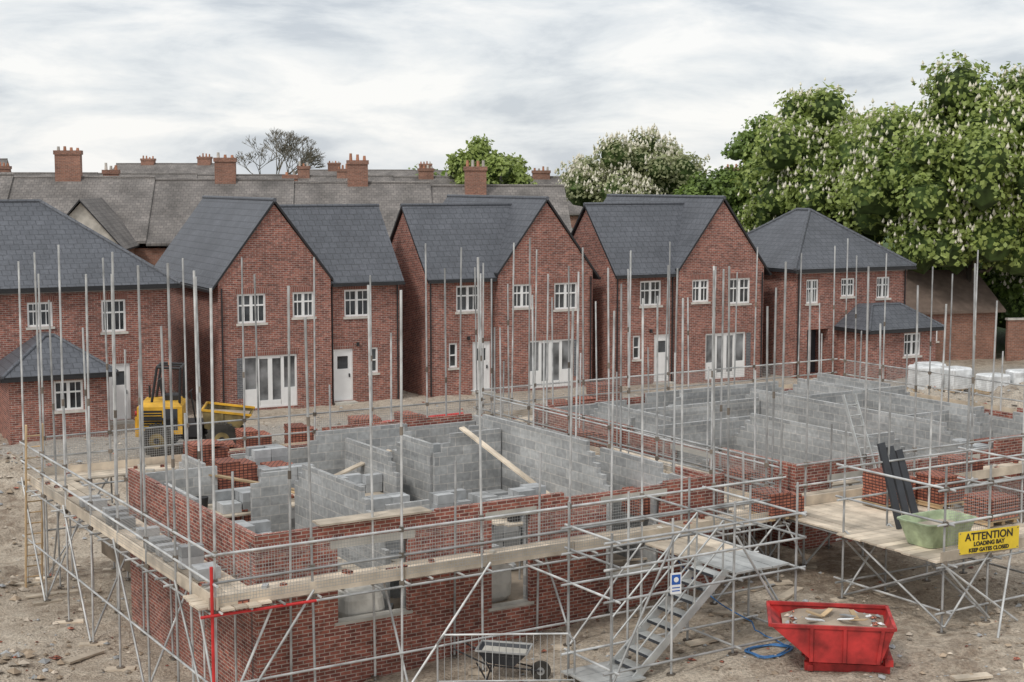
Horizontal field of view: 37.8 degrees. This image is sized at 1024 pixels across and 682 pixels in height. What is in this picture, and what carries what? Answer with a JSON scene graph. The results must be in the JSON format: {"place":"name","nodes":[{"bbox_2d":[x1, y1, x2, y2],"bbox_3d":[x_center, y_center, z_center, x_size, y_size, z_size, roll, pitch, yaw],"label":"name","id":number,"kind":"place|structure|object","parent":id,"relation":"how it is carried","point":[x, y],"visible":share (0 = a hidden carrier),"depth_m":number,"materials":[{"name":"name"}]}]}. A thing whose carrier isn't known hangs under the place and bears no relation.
{"place":"outdoors","nodes":[
{"label":"outdoors","id":0,"kind":"place"},
{"bbox_2d":[0,236,1023,681],"bbox_3d":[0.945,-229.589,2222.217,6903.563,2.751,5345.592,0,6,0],"label":"ground","id":1,"kind":"structure","parent":0,"point":[920,624],"depth_m":33.00,"materials":[{"name":"brown soil"}]},
{"bbox_2d":[0,158,9,165],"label":"terraced houses","id":2,"kind":"structure","parent":1,"relation":"on","point":[3,160],"depth_m":156.94,"materials":[{"name":"brick"}]},
{"bbox_2d":[25,423,43,587],"bbox_3d":[-11.973,4.150,37.454,0.440,4.261,0.669,-4,7,-32],"label":"ladder","id":3,"kind":"object","parent":1,"relation":"on","point":[26,523],"visible":0.79,"depth_m":37.45,"materials":[{"name":"silver metal"}]},
{"bbox_2d":[0,199,181,444],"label":"brick house","id":4,"kind":"structure","parent":1,"relation":"on","point":[41,229],"depth_m":55.12,"materials":[{"name":"red brick"}]},
{"bbox_2d":[67,198,142,253],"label":"gabled brick house","id":5,"kind":"structure","parent":1,"relation":"on","point":[100,216],"depth_m":81.75,"materials":[{"name":"brick"}]},
{"bbox_2d":[113,153,214,173],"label":"terraced houses","id":6,"kind":"structure","parent":1,"relation":"on","point":[204,165],"depth_m":176.96,"materials":[{"name":"tile"}]},
{"bbox_2d":[135,360,254,456],"bbox_3d":[-10.558,2.145,49.818,3.824,3.090,2.360,-1,6,-6],"label":"site dumper","id":7,"kind":"object","parent":1,"relation":"on","point":[153,410],"visible":0.59,"depth_m":49.04,"materials":[{"name":"yellow paint"}]},
{"bbox_2d":[221,440,241,448],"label":"brick pallet","id":8,"kind":"object","parent":1,"relation":"on","point":[230,444],"visible":0.03,"depth_m":47.11,"materials":[{"name":"red brick"}]},
{"bbox_2d":[235,427,271,447],"bbox_3d":[-8.459,3.344,48.852,0.991,0.937,0.900,-3,7,-26],"label":"brick pallet","id":9,"kind":"object","parent":1,"relation":"on","point":[250,431],"visible":0.47,"depth_m":48.50,"materials":[{"name":"red brick"}]},
{"bbox_2d":[235,128,325,173],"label":"bare tree","id":10,"kind":"object","parent":1,"relation":"on","point":[286,149],"visible":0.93,"depth_m":148.50,"materials":[{"name":"green plant"}]},
{"bbox_2d":[171,205,399,410],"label":"walls and windows","id":11,"kind":"structure","parent":1,"relation":"on","point":[276,254],"depth_m":59.43,"materials":[{"name":"red brick"}]},
{"bbox_2d":[155,195,403,290],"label":"roof","id":12,"kind":"structure","parent":11,"relation":"on","point":[347,243],"depth_m":61.52,"materials":[{"name":"tile"}]},
{"bbox_2d":[181,282,404,403],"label":"gutters and downpipes","id":13,"kind":"object","parent":11,"relation":"attached to","point":[333,285],"visible":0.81,"depth_m":60.35,"materials":[{"name":"black plastic"}]},
{"bbox_2d":[0,146,571,265],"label":"terraced houses","id":14,"kind":"structure","parent":1,"relation":"on","point":[153,213],"depth_m":90.16,"materials":[{"name":"tile"}]},
{"bbox_2d":[284,423,316,443],"bbox_3d":[-6.986,3.248,49.613,0.990,0.937,0.900,-2,6,-19],"label":"brick pallet","id":15,"kind":"object","parent":1,"relation":"on","point":[299,427],"visible":0.36,"depth_m":49.18,"materials":[{"name":"red brick"}]},
{"bbox_2d":[348,414,381,424],"bbox_3d":[-4.893,2.990,49.790,0.991,0.937,0.900,-2,6,-19],"label":"brick pallet","id":16,"kind":"object","parent":1,"relation":"on","point":[357,419],"visible":0.17,"depth_m":49.46,"materials":[{"name":"red brick"}]},
{"bbox_2d":[310,161,447,175],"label":"terraced houses","id":17,"kind":"structure","parent":1,"relation":"on","point":[332,168],"depth_m":195.05,"materials":[{"name":"tile"}]},
{"bbox_2d":[15,238,792,681],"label":"scaffolding","id":18,"kind":"object","parent":1,"relation":"on","point":[215,596],"visible":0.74,"depth_m":31.08,"materials":[{"name":"metal"}]},
{"bbox_2d":[79,495,220,580],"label":"concrete blocks","id":19,"kind":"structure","parent":18,"relation":"on","point":[200,566],"depth_m":30.09,"materials":[{"name":"grey concrete"}]},
{"bbox_2d":[101,426,648,610],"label":"working platforms","id":20,"kind":"object","parent":18,"relation":"on","point":[516,579],"visible":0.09,"depth_m":34.22,"materials":[{"name":"wood"}]},
{"bbox_2d":[338,585,384,617],"bbox_3d":[-3.132,5.345,30.302,0.968,0.700,0.960,-4,7,-32],"label":"bulk bag","id":21,"kind":"object","parent":20,"relation":"on","point":[355,605],"visible":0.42,"depth_m":29.91,"materials":[{"name":"white fabric"}]},
{"bbox_2d":[215,443,545,597],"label":"block stacks","id":22,"kind":"object","parent":20,"relation":"on","point":[258,454],"visible":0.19,"depth_m":35.49,"materials":[{"name":"grey concrete"}]},
{"bbox_2d":[183,427,649,521],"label":"brick stacks","id":23,"kind":"object","parent":20,"relation":"on","point":[242,468],"visible":0.23,"depth_m":37.31,"materials":[{"name":"red brick"}]},
{"bbox_2d":[492,564,510,601],"bbox_3d":[-0.547,5.061,32.009,0.942,0.900,0.966,-4,7,-32],"label":"bulk bag","id":24,"kind":"object","parent":20,"relation":"on","point":[501,586],"visible":0.23,"depth_m":31.69,"materials":[{"name":"white fabric"}]},
{"bbox_2d":[394,410,428,420],"bbox_3d":[-3.397,2.861,51.027,0.990,0.867,0.900,-3,7,-29],"label":"brick pallet","id":25,"kind":"object","parent":1,"relation":"on","point":[414,415],"visible":0.2,"depth_m":50.71,"materials":[{"name":"red brick"}]},
{"bbox_2d":[176,414,668,609],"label":"blockwork walls","id":26,"kind":"structure","parent":1,"relation":"on","point":[427,470],"depth_m":36.13,"materials":[{"name":"concrete"}]},
{"bbox_2d":[382,412,463,421],"bbox_3d":[-3.650,2.824,54.010,4.118,0.250,0.100,-3,7,-26],"label":"red pipe","id":27,"kind":"object","parent":1,"relation":"on","point":[439,415],"visible":0.26,"depth_m":54.52,"materials":[{"name":"red brick"}]},
{"bbox_2d":[128,413,724,681],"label":"walls","id":28,"kind":"structure","parent":1,"relation":"on","point":[428,611],"depth_m":30.68,"materials":[{"name":"brick"}]},
{"bbox_2d":[408,163,446,175],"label":"distant trees","id":29,"kind":"object","parent":1,"relation":"on","point":[442,173],"depth_m":192.16,"materials":[{"name":"green plant"}]},
{"bbox_2d":[0,161,880,244],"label":"terraced houses","id":30,"kind":"structure","parent":1,"relation":"on","point":[539,176],"depth_m":128.42,"materials":[{"name":"tile"}]},
{"bbox_2d":[444,133,537,183],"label":"sycamore tree","id":31,"kind":"object","parent":1,"relation":"on","point":[509,169],"visible":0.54,"depth_m":127.25,"materials":[{"name":"green plant"}]},
{"bbox_2d":[391,202,592,397],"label":"walls and windows","id":32,"kind":"structure","parent":1,"relation":"on","point":[556,248],"depth_m":63.84,"materials":[{"name":"red brick"}]},
{"bbox_2d":[390,194,598,281],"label":"roof","id":33,"kind":"structure","parent":32,"relation":"on","point":[488,230],"depth_m":64.08,"materials":[{"name":"tile"}]},
{"bbox_2d":[428,276,600,396],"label":"gutters and downpipes","id":34,"kind":"object","parent":32,"relation":"attached to","point":[454,281],"visible":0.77,"depth_m":62.59,"materials":[{"name":"black plastic"}]},
{"bbox_2d":[453,639,550,679],"bbox_3d":[-0.173,6.213,28.933,1.866,0.634,0.690,1,6,10],"label":"wheelbarrow","id":35,"kind":"object","parent":1,"relation":"on","point":[509,653],"visible":0.83,"depth_m":28.77,"materials":[{"name":"metal"}]},
{"bbox_2d":[436,633,575,681],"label":"pedestrian barrier","id":36,"kind":"object","parent":1,"relation":"on","point":[519,634],"visible":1,"depth_m":28.13,"materials":[{"name":"metal"}]},
{"bbox_2d":[0,378,1023,681],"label":"rubble","id":37,"kind":"object","parent":1,"relation":"on","point":[6,654],"visible":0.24,"depth_m":31.83,"materials":[{"name":"stone"}]},
{"bbox_2d":[25,587,1023,681],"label":"loose planks","id":38,"kind":"object","parent":1,"relation":"on","point":[786,595],"visible":0.93,"depth_m":31.66,"materials":[{"name":"brown wood"}]},
{"bbox_2d":[548,399,566,404],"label":"brick pallet","id":39,"kind":"object","parent":1,"relation":"on","point":[563,401],"visible":0.08,"depth_m":53.23,"materials":[{"name":"red brick"}]},
{"bbox_2d":[586,381,619,399],"bbox_3d":[3.337,1.993,54.140,0.990,0.937,0.900,-3,7,-26],"label":"brick pallet","id":40,"kind":"object","parent":1,"relation":"on","point":[591,386],"visible":0.28,"depth_m":53.78,"materials":[{"name":"red brick"}]},
{"bbox_2d":[554,122,710,206],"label":"horse chestnut tree","id":41,"kind":"object","parent":1,"relation":"on","point":[649,163],"visible":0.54,"depth_m":95.57,"materials":[{"name":"white plant"}]},
{"bbox_2d":[525,477,806,681],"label":"scaffold stair","id":42,"kind":"object","parent":1,"relation":"on","point":[726,557],"visible":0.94,"depth_m":28.98,"materials":[{"name":"metal"}]},
{"bbox_2d":[670,572,680,593],"bbox_3d":[3.068,4.538,27.982,0.220,0.400,0.030,-2,7,-20],"label":"safety sign","id":43,"kind":"object","parent":42,"relation":"attached to","point":[675,583],"visible":1,"depth_m":27.97,"materials":[{"name":"white plastic"}]},
{"bbox_2d":[573,202,763,386],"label":"walls and windows","id":44,"kind":"structure","parent":1,"relation":"on","point":[722,243],"depth_m":66.80,"materials":[{"name":"red brick"}]},
{"bbox_2d":[571,194,769,277],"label":"roof","id":45,"kind":"structure","parent":44,"relation":"on","point":[645,229],"depth_m":67.08,"materials":[{"name":"tile"}]},
{"bbox_2d":[616,272,771,381],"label":"gutters and downpipes","id":46,"kind":"object","parent":44,"relation":"attached to","point":[645,276],"visible":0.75,"depth_m":66.44,"materials":[{"name":"black plastic"}]},
{"bbox_2d":[672,111,781,225],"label":"lime tree","id":47,"kind":"object","parent":1,"relation":"on","point":[716,183],"visible":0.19,"depth_m":89.99,"materials":[{"name":"green plant"}]},
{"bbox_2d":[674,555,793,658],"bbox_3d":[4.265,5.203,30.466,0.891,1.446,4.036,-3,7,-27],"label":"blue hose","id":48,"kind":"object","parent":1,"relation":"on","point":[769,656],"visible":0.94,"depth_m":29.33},
{"bbox_2d":[471,239,1023,568],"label":"scaffolding","id":49,"kind":"object","parent":1,"relation":"on","point":[830,493],"visible":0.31,"depth_m":41.18,"materials":[{"name":"metal"}]},
{"bbox_2d":[691,463,963,508],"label":"working platforms","id":50,"kind":"object","parent":49,"relation":"attached to","point":[848,482],"visible":0.02,"depth_m":38.76,"materials":[{"name":"wood"}]},
{"bbox_2d":[567,396,993,492],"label":"brick stacks","id":51,"kind":"object","parent":50,"relation":"on","point":[976,466],"visible":0.2,"depth_m":38.11,"materials":[{"name":"red brick"}]},
{"bbox_2d":[702,438,987,468],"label":"block stacks","id":52,"kind":"object","parent":50,"relation":"on","point":[975,445],"visible":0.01,"depth_m":41.72,"materials":[{"name":"grey concrete"}]},
{"bbox_2d":[842,393,876,471],"bbox_3d":[8.816,2.427,37.807,0.437,2.125,0.921,-5,8,-39],"label":"ladder","id":53,"kind":"object","parent":49,"relation":"on","point":[859,414],"visible":0.75,"depth_m":37.82,"materials":[{"name":"metal"}]},
{"bbox_2d":[534,384,1023,548],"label":"walls","id":54,"kind":"structure","parent":1,"relation":"on","point":[1007,424],"depth_m":40.31,"materials":[{"name":"brick"}]},
{"bbox_2d":[590,373,993,506],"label":"blockwork walls","id":55,"kind":"structure","parent":1,"relation":"on","point":[826,408],"depth_m":44.61,"materials":[{"name":"concrete"}]},
{"bbox_2d":[729,78,923,242],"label":"horse chestnut tree","id":56,"kind":"object","parent":1,"relation":"on","point":[803,160],"visible":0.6,"depth_m":83.68,"materials":[{"name":"green plant"}]},
{"bbox_2d":[766,600,896,673],"bbox_3d":[5.975,5.583,28.165,2.310,0.970,1.579,1,6,8],"label":"tipping skip","id":57,"kind":"object","parent":1,"relation":"on","point":[837,637],"visible":1,"depth_m":27.53,"materials":[{"name":"red paint"}]},
{"bbox_2d":[747,208,943,380],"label":"brick house","id":58,"kind":"structure","parent":1,"relation":"on","point":[813,237],"depth_m":69.11,"materials":[{"name":"red brick"}]},
{"bbox_2d":[783,388,1023,637],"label":"loading bay","id":59,"kind":"object","parent":1,"relation":"on","point":[855,519],"visible":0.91,"depth_m":31.86,"materials":[{"name":"metal"}]},
{"bbox_2d":[748,468,1018,526],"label":"brick pallets","id":60,"kind":"object","parent":59,"relation":"on","point":[872,484],"visible":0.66,"depth_m":33.63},
{"bbox_2d":[877,442,918,528],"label":"stacked dark boards","id":61,"kind":"object","parent":59,"relation":"on","point":[903,489],"visible":0.71,"depth_m":32.70,"materials":[{"name":"black plastic"}]},
{"bbox_2d":[897,509,977,548],"bbox_3d":[8.887,3.949,31.269,1.560,0.530,1.060,-4,7,-32],"label":"mortar tub","id":62,"kind":"object","parent":59,"relation":"on","point":[922,532],"visible":0.69,"depth_m":30.97,"materials":[{"name":"plastic"}]},
{"bbox_2d":[958,525,1018,554],"bbox_3d":[9.667,4.038,30.298,1.560,0.460,0.020,-3,7,-24],"label":"attention banner","id":63,"kind":"object","parent":59,"relation":"attached to","point":[985,540],"visible":1,"depth_m":30.29,"materials":[{"name":"plastic"}]},
{"bbox_2d":[907,364,941,390],"bbox_3d":[17.698,1.576,64.130,1.224,1.133,1.023,-1,6,-13],"label":"wrapped pallet","id":64,"kind":"object","parent":1,"relation":"on","point":[934,368],"visible":0.55,"depth_m":63.69,"materials":[{"name":"white plastic"}]},
{"bbox_2d":[831,50,1023,283],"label":"horse chestnut tree","id":65,"kind":"object","parent":1,"relation":"on","point":[929,190],"visible":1,"depth_m":73.80,"materials":[{"name":"green plant"}]},
{"bbox_2d":[914,361,945,366],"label":"wrapped pallet","id":66,"kind":"object","parent":1,"relation":"on","point":[935,363],"visible":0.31,"depth_m":65.52,"materials":[{"name":"white plastic"}]},
{"bbox_2d":[863,74,1003,116],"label":"lime tree","id":67,"kind":"object","parent":1,"relation":"on","point":[982,85],"depth_m":93.24,"materials":[{"name":"green plant"}]},
{"bbox_2d":[893,250,987,281],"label":"hawthorn bush","id":68,"kind":"object","parent":1,"relation":"on","point":[945,268],"visible":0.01,"depth_m":82.49,"materials":[{"name":"green plant"}]},
{"bbox_2d":[906,269,1005,360],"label":"garage shed","id":69,"kind":"structure","parent":1,"relation":"on","point":[962,323],"depth_m":75.51,"materials":[{"name":"brick"}]},
{"bbox_2d":[941,366,971,392],"bbox_3d":[19.098,1.614,64.442,1.226,1.030,1.015,-4,7,-30],"label":"wrapped pallet","id":70,"kind":"object","parent":1,"relation":"on","point":[961,371],"visible":0.69,"depth_m":64.02,"materials":[{"name":"white plastic"}]},
{"bbox_2d":[974,372,1010,394],"bbox_3d":[20.500,1.794,63.757,1.215,0.824,1.026,-2,6,-19],"label":"wrapped pallet","id":71,"kind":"object","parent":1,"relation":"on","point":[997,376],"visible":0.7,"depth_m":63.37,"materials":[{"name":"white plastic"}]},
{"bbox_2d":[978,263,1023,328],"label":"hawthorn bush","id":72,"kind":"object","parent":1,"relation":"on","point":[1007,289],"visible":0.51,"depth_m":80.38,"materials":[{"name":"green plant"}]},
{"bbox_2d":[1005,318,1023,360],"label":"boundary wall","id":73,"kind":"structure","parent":1,"relation":"on","point":[1014,344],"depth_m":75.50,"materials":[{"name":"brick"}]},
{"bbox_2d":[1005,369,1023,383],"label":"wrapped pallet","id":74,"kind":"object","parent":1,"relation":"on","point":[1017,376],"visible":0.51,"depth_m":63.53,"materials":[{"name":"white plastic"}]},
{"bbox_2d":[0,0,1023,177],"label":"sky","id":75,"kind":"structure","parent":0,"point":[395,84],"materials":[{"name":"white"}]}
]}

